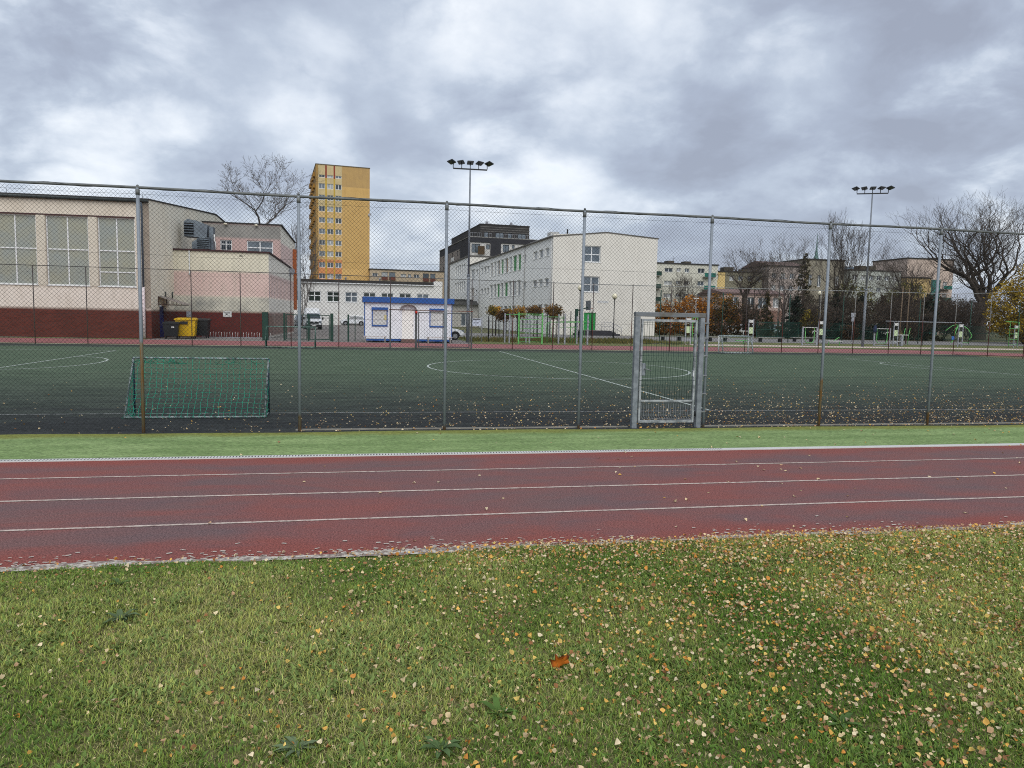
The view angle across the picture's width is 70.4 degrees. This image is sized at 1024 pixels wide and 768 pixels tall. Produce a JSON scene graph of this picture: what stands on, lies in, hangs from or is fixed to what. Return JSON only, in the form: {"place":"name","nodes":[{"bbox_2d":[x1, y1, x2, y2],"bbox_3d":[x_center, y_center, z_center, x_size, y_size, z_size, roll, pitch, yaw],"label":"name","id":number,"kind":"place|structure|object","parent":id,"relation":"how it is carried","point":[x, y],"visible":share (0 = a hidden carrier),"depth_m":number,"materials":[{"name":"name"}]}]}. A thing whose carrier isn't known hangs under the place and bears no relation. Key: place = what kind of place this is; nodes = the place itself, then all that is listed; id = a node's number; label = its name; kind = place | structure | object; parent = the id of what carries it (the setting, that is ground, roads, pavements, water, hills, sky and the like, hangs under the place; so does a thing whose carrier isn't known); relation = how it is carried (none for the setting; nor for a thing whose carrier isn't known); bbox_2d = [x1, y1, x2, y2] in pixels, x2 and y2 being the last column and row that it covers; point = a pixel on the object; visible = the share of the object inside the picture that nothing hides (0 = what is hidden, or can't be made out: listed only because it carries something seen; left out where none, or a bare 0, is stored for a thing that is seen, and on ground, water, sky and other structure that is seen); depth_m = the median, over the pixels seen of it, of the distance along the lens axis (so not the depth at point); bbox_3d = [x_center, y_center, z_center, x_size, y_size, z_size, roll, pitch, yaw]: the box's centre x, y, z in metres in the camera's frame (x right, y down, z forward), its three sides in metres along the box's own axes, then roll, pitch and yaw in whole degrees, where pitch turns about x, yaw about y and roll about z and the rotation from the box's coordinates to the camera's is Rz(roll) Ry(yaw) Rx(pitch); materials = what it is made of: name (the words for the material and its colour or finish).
{"place":"outdoors","nodes":[
{"label":"outdoors","id":0,"kind":"place"},
{"bbox_2d":[0,325,472,343],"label":"yard","id":1,"kind":"structure","parent":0,"point":[304,333],"depth_m":58.30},
{"bbox_2d":[0,192,224,338],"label":"gymnasium","id":2,"kind":"structure","parent":1,"relation":"on","point":[50,202],"depth_m":49.95,"materials":[{"name":"concrete"}]},
{"bbox_2d":[0,213,37,284],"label":"window","id":3,"kind":"structure","parent":2,"relation":"in","point":[19,231],"depth_m":49.31,"materials":[{"name":"glass"}]},
{"bbox_2d":[46,215,90,286],"bbox_3d":[-30.422,-9.103,49.698,2.820,4.760,0.230,0,5,-8],"label":"window","id":4,"kind":"structure","parent":2,"relation":"in","point":[68,225],"depth_m":49.77,"materials":[{"name":"glass"}]},
{"bbox_2d":[98,217,136,287],"bbox_3d":[-27.303,-9.079,50.157,2.520,4.760,0.230,0,5,-8],"label":"window","id":5,"kind":"structure","parent":2,"relation":"in","point":[121,221],"depth_m":50.22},
{"bbox_2d":[162,321,179,338],"bbox_3d":[-24.123,-3.822,51.336,1.129,1.229,0.990,-1,6,-19],"label":"wheeled bin","id":6,"kind":"object","parent":1,"relation":"on","point":[175,332],"visible":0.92,"depth_m":50.98,"materials":[{"name":"black plastic"}]},
{"bbox_2d":[174,317,197,338],"bbox_3d":[-23.497,-4.034,52.304,1.479,1.499,1.170,0,5,-15],"label":"wheeled bin","id":7,"kind":"object","parent":1,"relation":"on","point":[187,330],"visible":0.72,"depth_m":51.90,"materials":[{"name":"yellow plastic"}]},
{"bbox_2d":[191,318,210,337],"bbox_3d":[-23.187,-4.146,53.862,1.429,1.449,1.140,0,5,-11],"label":"wheeled bin","id":8,"kind":"object","parent":1,"relation":"on","point":[205,325],"visible":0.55,"depth_m":53.48,"materials":[{"name":"black plastic"}]},
{"bbox_2d":[173,221,296,337],"bbox_3d":[-23.711,-9.560,64.234,8.008,10.300,16.506,0,5,-11],"label":"annex","id":9,"kind":"object","parent":1,"relation":"on","point":[279,266],"visible":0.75,"depth_m":56.88,"materials":[{"name":"beige concrete"}]},
{"bbox_2d":[184,219,215,249],"bbox_3d":[-24.514,-11.715,57.151,2.328,2.420,1.410,0,5,-11],"label":"ventilation unit","id":10,"kind":"object","parent":9,"relation":"on","point":[207,236],"visible":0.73,"depth_m":56.69,"materials":[{"name":"metal"}]},
{"bbox_2d":[247,240,272,253],"bbox_3d":[-21.943,-11.864,63.212,2.180,1.190,0.060,0,5,-11],"label":"window","id":11,"kind":"structure","parent":9,"relation":"in","point":[262,245],"depth_m":63.19,"materials":[{"name":"white glass"}]},
{"bbox_2d":[211,152,323,223],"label":"bare tree","id":12,"kind":"object","parent":1,"relation":"on","point":[276,202],"visible":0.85,"depth_m":99.78,"materials":[{"name":"brown plant"}]},
{"bbox_2d":[288,213,325,325],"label":"bare tree","id":13,"kind":"object","parent":1,"relation":"on","point":[302,268],"visible":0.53,"depth_m":95.67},
{"bbox_2d":[262,312,355,340],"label":"yard gate","id":14,"kind":"structure","parent":1,"relation":"on","point":[265,319],"depth_m":52.75,"materials":[{"name":"green paint"}]},
{"bbox_2d":[303,308,323,329],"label":"delivery van","id":15,"kind":"object","parent":1,"relation":"on","point":[318,325],"visible":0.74,"depth_m":89.48,"materials":[{"name":"white paint"}]},
{"bbox_2d":[362,296,453,342],"bbox_3d":[-7.857,-4.824,54.670,6.700,3.300,3.400,0,5,-12],"label":"kiosk","id":16,"kind":"object","parent":1,"relation":"on","point":[399,332],"visible":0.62,"depth_m":53.58,"materials":[{"name":"white paint"}]},
{"bbox_2d":[372,307,387,326],"bbox_3d":[-9.690,-4.918,53.148,1.180,1.390,0.158,0,5,-12],"label":"window","id":17,"kind":"structure","parent":16,"relation":"in","point":[381,310],"depth_m":53.18,"materials":[{"name":"white paint"}]},
{"bbox_2d":[392,310,401,338],"bbox_3d":[-8.497,-4.391,53.528,0.720,2.100,0.026,0,5,-12],"label":"panel door","id":18,"kind":"structure","parent":16,"relation":"in","point":[397,328],"depth_m":53.53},
{"bbox_2d":[402,310,413,338],"bbox_3d":[-7.712,-4.398,53.673,0.840,2.120,0.078,0,5,-12],"label":"door","id":19,"kind":"structure","parent":16,"relation":"in","point":[405,334],"depth_m":53.68,"materials":[{"name":"metal"}]},
{"bbox_2d":[429,308,443,326],"bbox_3d":[-5.568,-4.914,54.051,1.200,1.390,0.158,0,5,-12],"label":"window","id":20,"kind":"structure","parent":16,"relation":"in","point":[439,317],"depth_m":54.08,"materials":[{"name":"white paint"}]},
{"bbox_2d":[447,159,493,341],"bbox_3d":[-3.308,-10.123,55.835,3.614,13.828,0.700,0,5,-9],"label":"floodlight mast","id":21,"kind":"object","parent":1,"relation":"on","point":[470,163],"visible":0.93,"depth_m":55.51,"materials":[{"name":"paint"}]},
{"bbox_2d":[368,268,444,298],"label":"apartment block","id":22,"kind":"structure","parent":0,"point":[393,273],"depth_m":196.48,"materials":[{"name":"concrete"}]},
{"bbox_2d":[4,342,895,353],"bbox_3d":[2.228,-0.607,29.487,68.000,0.001,36.000,0,5,-11],"label":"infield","id":23,"kind":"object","parent":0,"point":[412,347],"depth_m":45.93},
{"bbox_2d":[0,342,953,354],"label":"running track","id":24,"kind":"structure","parent":23,"relation":"on","point":[448,348],"depth_m":45.46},
{"bbox_2d":[449,255,491,298],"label":"school wing","id":25,"kind":"structure","parent":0,"point":[462,272],"depth_m":152.01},
{"bbox_2d":[439,221,536,298],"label":"apartment building","id":26,"kind":"structure","parent":0,"point":[479,244],"depth_m":193.15,"materials":[{"name":"black concrete"}]},
{"bbox_2d":[0,338,1023,566],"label":"running track","id":27,"kind":"structure","parent":0,"point":[149,543],"depth_m":8.23,"materials":[{"name":"rubber"}]},
{"bbox_2d":[0,522,1021,571],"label":"kerb","id":28,"kind":"structure","parent":27,"relation":"on","point":[115,563],"depth_m":6.08,"materials":[{"name":"concrete"}]},
{"bbox_2d":[0,458,1023,530],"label":"track line markings","id":29,"kind":"object","parent":27,"relation":"on","point":[486,488],"visible":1,"depth_m":8.36,"materials":[{"name":"paint"}]},
{"bbox_2d":[0,515,1023,566],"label":"paint flakes","id":30,"kind":"object","parent":27,"relation":"on","point":[434,547],"visible":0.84,"depth_m":6.41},
{"bbox_2d":[0,343,1023,434],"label":"pitch","id":31,"kind":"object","parent":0,"point":[366,361],"visible":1,"depth_m":20.91,"materials":[{"name":"plastic"}]},
{"bbox_2d":[123,356,269,418],"bbox_3d":[-6.077,0.077,14.043,2.618,1.168,0.677,0,5,-11],"label":"goal","id":32,"kind":"object","parent":31,"relation":"on","point":[267,378],"visible":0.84,"depth_m":14.11,"materials":[{"name":"paint"}]},
{"bbox_2d":[265,326,315,347],"bbox_3d":[-12.804,-2.716,41.940,2.819,1.247,0.582,0,5,-9],"label":"goal","id":33,"kind":"object","parent":31,"relation":"on","point":[266,342],"visible":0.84,"depth_m":41.96,"materials":[{"name":"green paint"}]},
{"bbox_2d":[0,345,1015,414],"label":"pitch line markings","id":34,"kind":"object","parent":31,"relation":"on","point":[508,376],"visible":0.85,"depth_m":19.27,"materials":[{"name":"paint"}]},
{"bbox_2d":[0,180,1023,432],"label":"chain link fence","id":35,"kind":"object","parent":31,"relation":"on","point":[298,308],"visible":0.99,"depth_m":12.99,"materials":[{"name":"metal"}]},
{"bbox_2d":[630,312,708,427],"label":"fence gate","id":36,"kind":"structure","parent":35,"relation":"attached to","point":[639,369],"depth_m":13.77,"materials":[{"name":"metal"}]},
{"bbox_2d":[0,264,1023,358],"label":"chain link fence","id":37,"kind":"object","parent":31,"relation":"on","point":[834,294],"visible":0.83,"depth_m":45.86,"materials":[{"name":"metal"}]},
{"bbox_2d":[389,309,472,348],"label":"fence gate","id":38,"kind":"structure","parent":37,"relation":"attached to","point":[470,345],"depth_m":44.99,"materials":[{"name":"grey metal"}]},
{"bbox_2d":[296,422,1023,430],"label":"kerb edging","id":39,"kind":"object","parent":31,"relation":"on","point":[627,426],"visible":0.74,"depth_m":13.72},
{"bbox_2d":[718,335,753,353],"bbox_3d":[14.506,-2.540,46.889,2.286,1.211,0.700,0,5,-14],"label":"goal","id":40,"kind":"object","parent":31,"relation":"on","point":[731,352],"visible":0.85,"depth_m":46.85,"materials":[{"name":"paint"}]},
{"bbox_2d":[0,526,1023,767],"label":"lawn","id":41,"kind":"structure","parent":0,"point":[253,764],"depth_m":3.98,"materials":[{"name":"plant"}]},
{"bbox_2d":[103,609,139,623],"bbox_3d":[-2.531,1.496,4.699,0.213,0.055,0.202,-2,6,-30],"label":"weed plant","id":42,"kind":"object","parent":41,"relation":"on","point":[125,616],"visible":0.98,"depth_m":4.69,"materials":[{"name":"green plant"}]},
{"bbox_2d":[272,736,317,758],"bbox_3d":[-1.001,1.660,3.310,0.202,0.040,0.161,2,5,12],"label":"weed plant","id":43,"kind":"object","parent":41,"relation":"on","point":[304,744],"visible":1,"depth_m":3.33,"materials":[{"name":"green plant"}]},
{"bbox_2d":[419,736,461,758],"bbox_3d":[-0.325,1.668,3.321,0.203,0.049,0.171,2,5,8],"label":"weed plant","id":44,"kind":"object","parent":41,"relation":"on","point":[445,749],"visible":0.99,"depth_m":3.34,"materials":[{"name":"green plant"}]},
{"bbox_2d":[478,696,518,720],"bbox_3d":[-0.070,1.651,3.677,0.149,0.045,0.206,-3,7,-36],"label":"weed plant","id":45,"kind":"object","parent":41,"relation":"on","point":[496,705],"visible":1,"depth_m":3.69,"materials":[{"name":"green plant"}]},
{"bbox_2d":[0,368,1023,767],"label":"fallen leaves","id":46,"kind":"object","parent":41,"relation":"on","point":[820,650],"depth_m":5.01,"materials":[{"name":"plant"}]},
{"bbox_2d":[823,712,862,728],"bbox_3d":[1.655,1.699,3.650,0.179,0.037,0.160,2,5,4],"label":"weed plant","id":47,"kind":"object","parent":41,"relation":"on","point":[846,715],"visible":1,"depth_m":3.67,"materials":[{"name":"green plant"}]},
{"bbox_2d":[0,425,1023,459],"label":"turf strip","id":48,"kind":"object","parent":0,"point":[38,446],"visible":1,"depth_m":11.97,"materials":[{"name":"plastic"}]},
{"bbox_2d":[0,443,1023,461],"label":"drain channel","id":49,"kind":"object","parent":48,"relation":"on","point":[402,454],"visible":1,"depth_m":10.80,"materials":[{"name":"white concrete"}]},
{"bbox_2d":[0,0,1023,326],"label":"sky","id":50,"kind":"structure","parent":0,"point":[757,109],"materials":[{"name":"grey"}]},
{"bbox_2d":[11,337,1022,350],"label":"lawn","id":51,"kind":"structure","parent":0,"point":[688,342],"depth_m":62.80,"materials":[{"name":"green plant"}]},
{"bbox_2d":[504,312,588,344],"bbox_3d":[2.640,-4.370,57.059,6.140,2.400,2.940,0,5,-11],"label":"climbing frame","id":52,"kind":"object","parent":51,"relation":"on","point":[541,333],"visible":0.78,"depth_m":56.57,"materials":[{"name":"green paint"}]},
{"bbox_2d":[459,335,689,344],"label":"long grass","id":53,"kind":"structure","parent":51,"relation":"on","point":[608,341],"depth_m":61.91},
{"bbox_2d":[801,321,842,345],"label":"exercise machine","id":54,"kind":"object","parent":51,"relation":"on","point":[820,333],"visible":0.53,"depth_m":67.13,"materials":[{"name":"grey paint"}]},
{"bbox_2d":[873,322,910,345],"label":"exercise machine","id":55,"kind":"object","parent":51,"relation":"on","point":[901,337],"visible":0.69,"depth_m":71.05,"materials":[{"name":"grey paint"}]},
{"bbox_2d":[11,327,1023,558],"bbox_3d":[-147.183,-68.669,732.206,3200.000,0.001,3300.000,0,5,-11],"label":"ground","id":56,"kind":"structure","parent":0,"point":[656,335],"depth_m":94.86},
{"bbox_2d":[309,163,370,280],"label":"tower block","id":57,"kind":"structure","parent":56,"relation":"on","point":[345,181],"depth_m":193.54,"materials":[{"name":"yellow concrete"}]},
{"bbox_2d":[294,276,442,325],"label":"hall","id":58,"kind":"structure","parent":56,"relation":"on","point":[351,292],"depth_m":125.95,"materials":[{"name":"white concrete"}]},
{"bbox_2d":[452,299,477,326],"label":"entrance block","id":59,"kind":"structure","parent":56,"relation":"on","point":[463,306],"depth_m":134.21,"materials":[{"name":"white concrete"}]},
{"bbox_2d":[470,229,658,335],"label":"school","id":60,"kind":"object","parent":56,"relation":"on","point":[523,258],"visible":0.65,"depth_m":91.24,"materials":[{"name":"white concrete"}]},
{"bbox_2d":[584,276,599,292],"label":"window","id":61,"kind":"structure","parent":60,"relation":"in","point":[596,279],"depth_m":90.23,"materials":[{"name":"white glass"}]},
{"bbox_2d":[585,246,600,262],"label":"window","id":62,"kind":"structure","parent":60,"relation":"in","point":[589,253],"depth_m":89.93,"materials":[{"name":"white glass"}]},
{"bbox_2d":[654,298,683,334],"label":"shrub","id":63,"kind":"object","parent":56,"relation":"on","point":[667,309],"visible":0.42,"depth_m":100.35,"materials":[{"name":"orange plant"}]},
{"bbox_2d":[656,270,707,331],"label":"tree","id":64,"kind":"object","parent":56,"relation":"on","point":[685,284],"visible":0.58,"depth_m":110.63,"materials":[{"name":"brown plant"}]},
{"bbox_2d":[655,261,718,329],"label":"apartment block","id":65,"kind":"structure","parent":56,"relation":"on","point":[690,269],"depth_m":158.99,"materials":[{"name":"white concrete"}]},
{"bbox_2d":[675,294,713,335],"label":"shrub","id":66,"kind":"object","parent":56,"relation":"on","point":[699,305],"visible":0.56,"depth_m":100.07,"materials":[{"name":"orange plant"}]},
{"bbox_2d":[702,292,742,334],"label":"shrub","id":67,"kind":"object","parent":56,"relation":"on","point":[716,318],"visible":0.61,"depth_m":101.17,"materials":[{"name":"brown plant"}]},
{"bbox_2d":[655,324,813,335],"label":"hedge","id":68,"kind":"object","parent":56,"relation":"on","point":[738,332],"visible":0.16,"depth_m":104.81,"materials":[{"name":"green plant"}]},
{"bbox_2d":[720,267,763,289],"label":"apartment block","id":69,"kind":"structure","parent":56,"relation":"on","point":[729,285],"depth_m":162.61,"materials":[{"name":"beige concrete"}]},
{"bbox_2d":[464,333,1023,345],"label":"footpath","id":70,"kind":"structure","parent":56,"relation":"on","point":[814,341],"depth_m":83.89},
{"bbox_2d":[542,303,562,336],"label":"ball tree","id":71,"kind":"object","parent":70,"relation":"on","point":[555,315],"visible":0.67,"depth_m":75.57,"materials":[{"name":"brown plant"}]},
{"bbox_2d":[659,290,1020,343],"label":"ball stop","id":72,"kind":"object","parent":70,"relation":"on","point":[842,315],"visible":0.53,"depth_m":77.91,"materials":[{"name":"green paint"}]},
{"bbox_2d":[983,261,1023,343],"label":"deciduous tree","id":73,"kind":"object","parent":70,"relation":"on","point":[1011,307],"visible":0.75,"depth_m":91.55,"materials":[{"name":"yellow plant"}]},
{"bbox_2d":[729,300,768,334],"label":"thicket","id":74,"kind":"object","parent":56,"relation":"on","point":[749,315],"visible":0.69,"depth_m":100.19,"materials":[{"name":"brown plant"}]},
{"bbox_2d":[712,248,792,335],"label":"bare tree","id":75,"kind":"object","parent":56,"relation":"on","point":[751,282],"visible":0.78,"depth_m":102.08,"materials":[{"name":"brown plant"}]},
{"bbox_2d":[733,241,785,333],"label":"bare tree","id":76,"kind":"object","parent":56,"relation":"on","point":[754,279],"visible":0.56,"depth_m":107.71,"materials":[{"name":"brown plant"}]},
{"bbox_2d":[758,292,773,335],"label":"conifer","id":77,"kind":"object","parent":56,"relation":"on","point":[768,319],"visible":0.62,"depth_m":100.84,"materials":[{"name":"green plant"}]},
{"bbox_2d":[741,261,808,324],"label":"apartment block","id":78,"kind":"structure","parent":56,"relation":"on","point":[787,279],"depth_m":164.21,"materials":[{"name":"painted plaster"},{"name":"glass"},{"name":"dark roof felt"}]},
{"bbox_2d":[740,233,821,330],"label":"bare tree","id":79,"kind":"object","parent":56,"relation":"on","point":[783,284],"visible":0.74,"depth_m":104.99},
{"bbox_2d":[778,295,813,338],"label":"conifer","id":80,"kind":"object","parent":56,"relation":"on","point":[795,328],"visible":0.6,"depth_m":96.38,"materials":[{"name":"green plant"}]},
{"bbox_2d":[780,253,818,336],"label":"conifer","id":81,"kind":"object","parent":56,"relation":"on","point":[806,277],"visible":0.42,"depth_m":104.17,"materials":[{"name":"green plant"}]},
{"bbox_2d":[767,289,846,331],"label":"thicket","id":82,"kind":"object","parent":56,"relation":"on","point":[802,297],"visible":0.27,"depth_m":99.29,"materials":[{"name":"brown plant"}]},
{"bbox_2d":[792,301,850,338],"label":"thicket","id":83,"kind":"object","parent":56,"relation":"on","point":[822,317],"visible":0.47,"depth_m":94.74,"materials":[{"name":"brown plant"}]},
{"bbox_2d":[815,292,854,339],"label":"conifer","id":84,"kind":"object","parent":56,"relation":"on","point":[833,328],"visible":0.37,"depth_m":98.07,"materials":[{"name":"green plant"}]},
{"bbox_2d":[788,211,893,336],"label":"bare tree","id":85,"kind":"object","parent":56,"relation":"on","point":[840,245],"visible":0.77,"depth_m":98.39,"materials":[{"name":"brown plant"}]},
{"bbox_2d":[833,278,876,315],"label":"deciduous tree","id":86,"kind":"object","parent":56,"relation":"on","point":[862,289],"visible":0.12,"depth_m":110.10,"materials":[{"name":"brown plant"}]},
{"bbox_2d":[828,297,890,338],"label":"thicket","id":87,"kind":"object","parent":56,"relation":"on","point":[857,317],"visible":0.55,"depth_m":96.55,"materials":[{"name":"brown plant"}]},
{"bbox_2d":[843,266,902,333],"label":"apartment block","id":88,"kind":"structure","parent":56,"relation":"on","point":[869,279],"depth_m":168.38,"materials":[{"name":"beige concrete"}]},
{"bbox_2d":[756,321,1018,341],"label":"railing fence","id":89,"kind":"object","parent":56,"relation":"on","point":[799,333],"visible":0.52,"depth_m":97.97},
{"bbox_2d":[866,287,927,339],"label":"thicket","id":90,"kind":"object","parent":56,"relation":"on","point":[873,294],"visible":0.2,"depth_m":99.44,"materials":[{"name":"brown plant"}]},
{"bbox_2d":[869,263,926,294],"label":"bare tree","id":91,"kind":"object","parent":56,"relation":"on","point":[894,283],"visible":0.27,"depth_m":118.36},
{"bbox_2d":[868,299,932,340],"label":"thicket","id":92,"kind":"object","parent":56,"relation":"on","point":[896,315],"visible":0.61,"depth_m":96.77,"materials":[{"name":"brown plant"}]},
{"bbox_2d":[872,257,952,334],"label":"apartment block","id":93,"kind":"structure","parent":56,"relation":"on","point":[919,260],"depth_m":171.31,"materials":[{"name":"beige concrete"}]},
{"bbox_2d":[900,277,931,333],"bbox_3d":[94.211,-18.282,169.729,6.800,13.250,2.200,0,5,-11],"label":"apartment block","id":94,"kind":"structure","parent":56,"relation":"on","point":[926,285],"depth_m":168.73,"materials":[{"name":"beige concrete"}]},
{"bbox_2d":[889,306,945,340],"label":"thicket","id":95,"kind":"object","parent":56,"relation":"on","point":[921,318],"visible":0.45,"depth_m":98.47,"materials":[{"name":"brown plant"}]},
{"bbox_2d":[858,239,983,339],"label":"bare tree","id":96,"kind":"object","parent":56,"relation":"on","point":[914,289],"visible":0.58,"depth_m":101.71,"materials":[{"name":"brown plant"}]},
{"bbox_2d":[909,294,947,341],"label":"conifer","id":97,"kind":"object","parent":56,"relation":"on","point":[929,336],"visible":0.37,"depth_m":100.38,"materials":[{"name":"green plant"}]},
{"bbox_2d":[892,289,973,330],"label":"thicket","id":98,"kind":"object","parent":56,"relation":"on","point":[939,296],"visible":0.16,"depth_m":102.42,"materials":[{"name":"brown plant"}]},
{"bbox_2d":[885,190,1023,339],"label":"bare tree","id":99,"kind":"object","parent":56,"relation":"on","point":[992,224],"visible":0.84,"depth_m":116.29,"materials":[{"name":"brown plant"}]},
{"bbox_2d":[925,298,983,340],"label":"thicket","id":100,"kind":"object","parent":56,"relation":"on","point":[964,319],"visible":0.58,"depth_m":101.19,"materials":[{"name":"brown plant"}]},
{"bbox_2d":[945,296,1003,337],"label":"thicket","id":101,"kind":"object","parent":56,"relation":"on","point":[979,317],"visible":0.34,"depth_m":106.71,"materials":[{"name":"brown plant"}]},
{"bbox_2d":[698,288,786,333],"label":"house","id":102,"kind":"structure","parent":0,"point":[773,304],"depth_m":125.52,"materials":[{"name":"brown brick"}]},
{"bbox_2d":[530,341,1022,349],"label":"paved strip","id":103,"kind":"object","parent":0,"point":[864,347],"depth_m":65.44,"materials":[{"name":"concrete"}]},
{"bbox_2d":[852,185,894,346],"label":"floodlight mast","id":104,"kind":"object","parent":103,"relation":"on","point":[872,188],"visible":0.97,"depth_m":65.91,"materials":[{"name":"paint"}]},
{"bbox_2d":[784,235,844,330],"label":"church","id":105,"kind":"structure","parent":0,"point":[818,283],"depth_m":167.84,"materials":[{"name":"plaster"},{"name":"green copper"},{"name":"roof tile"}]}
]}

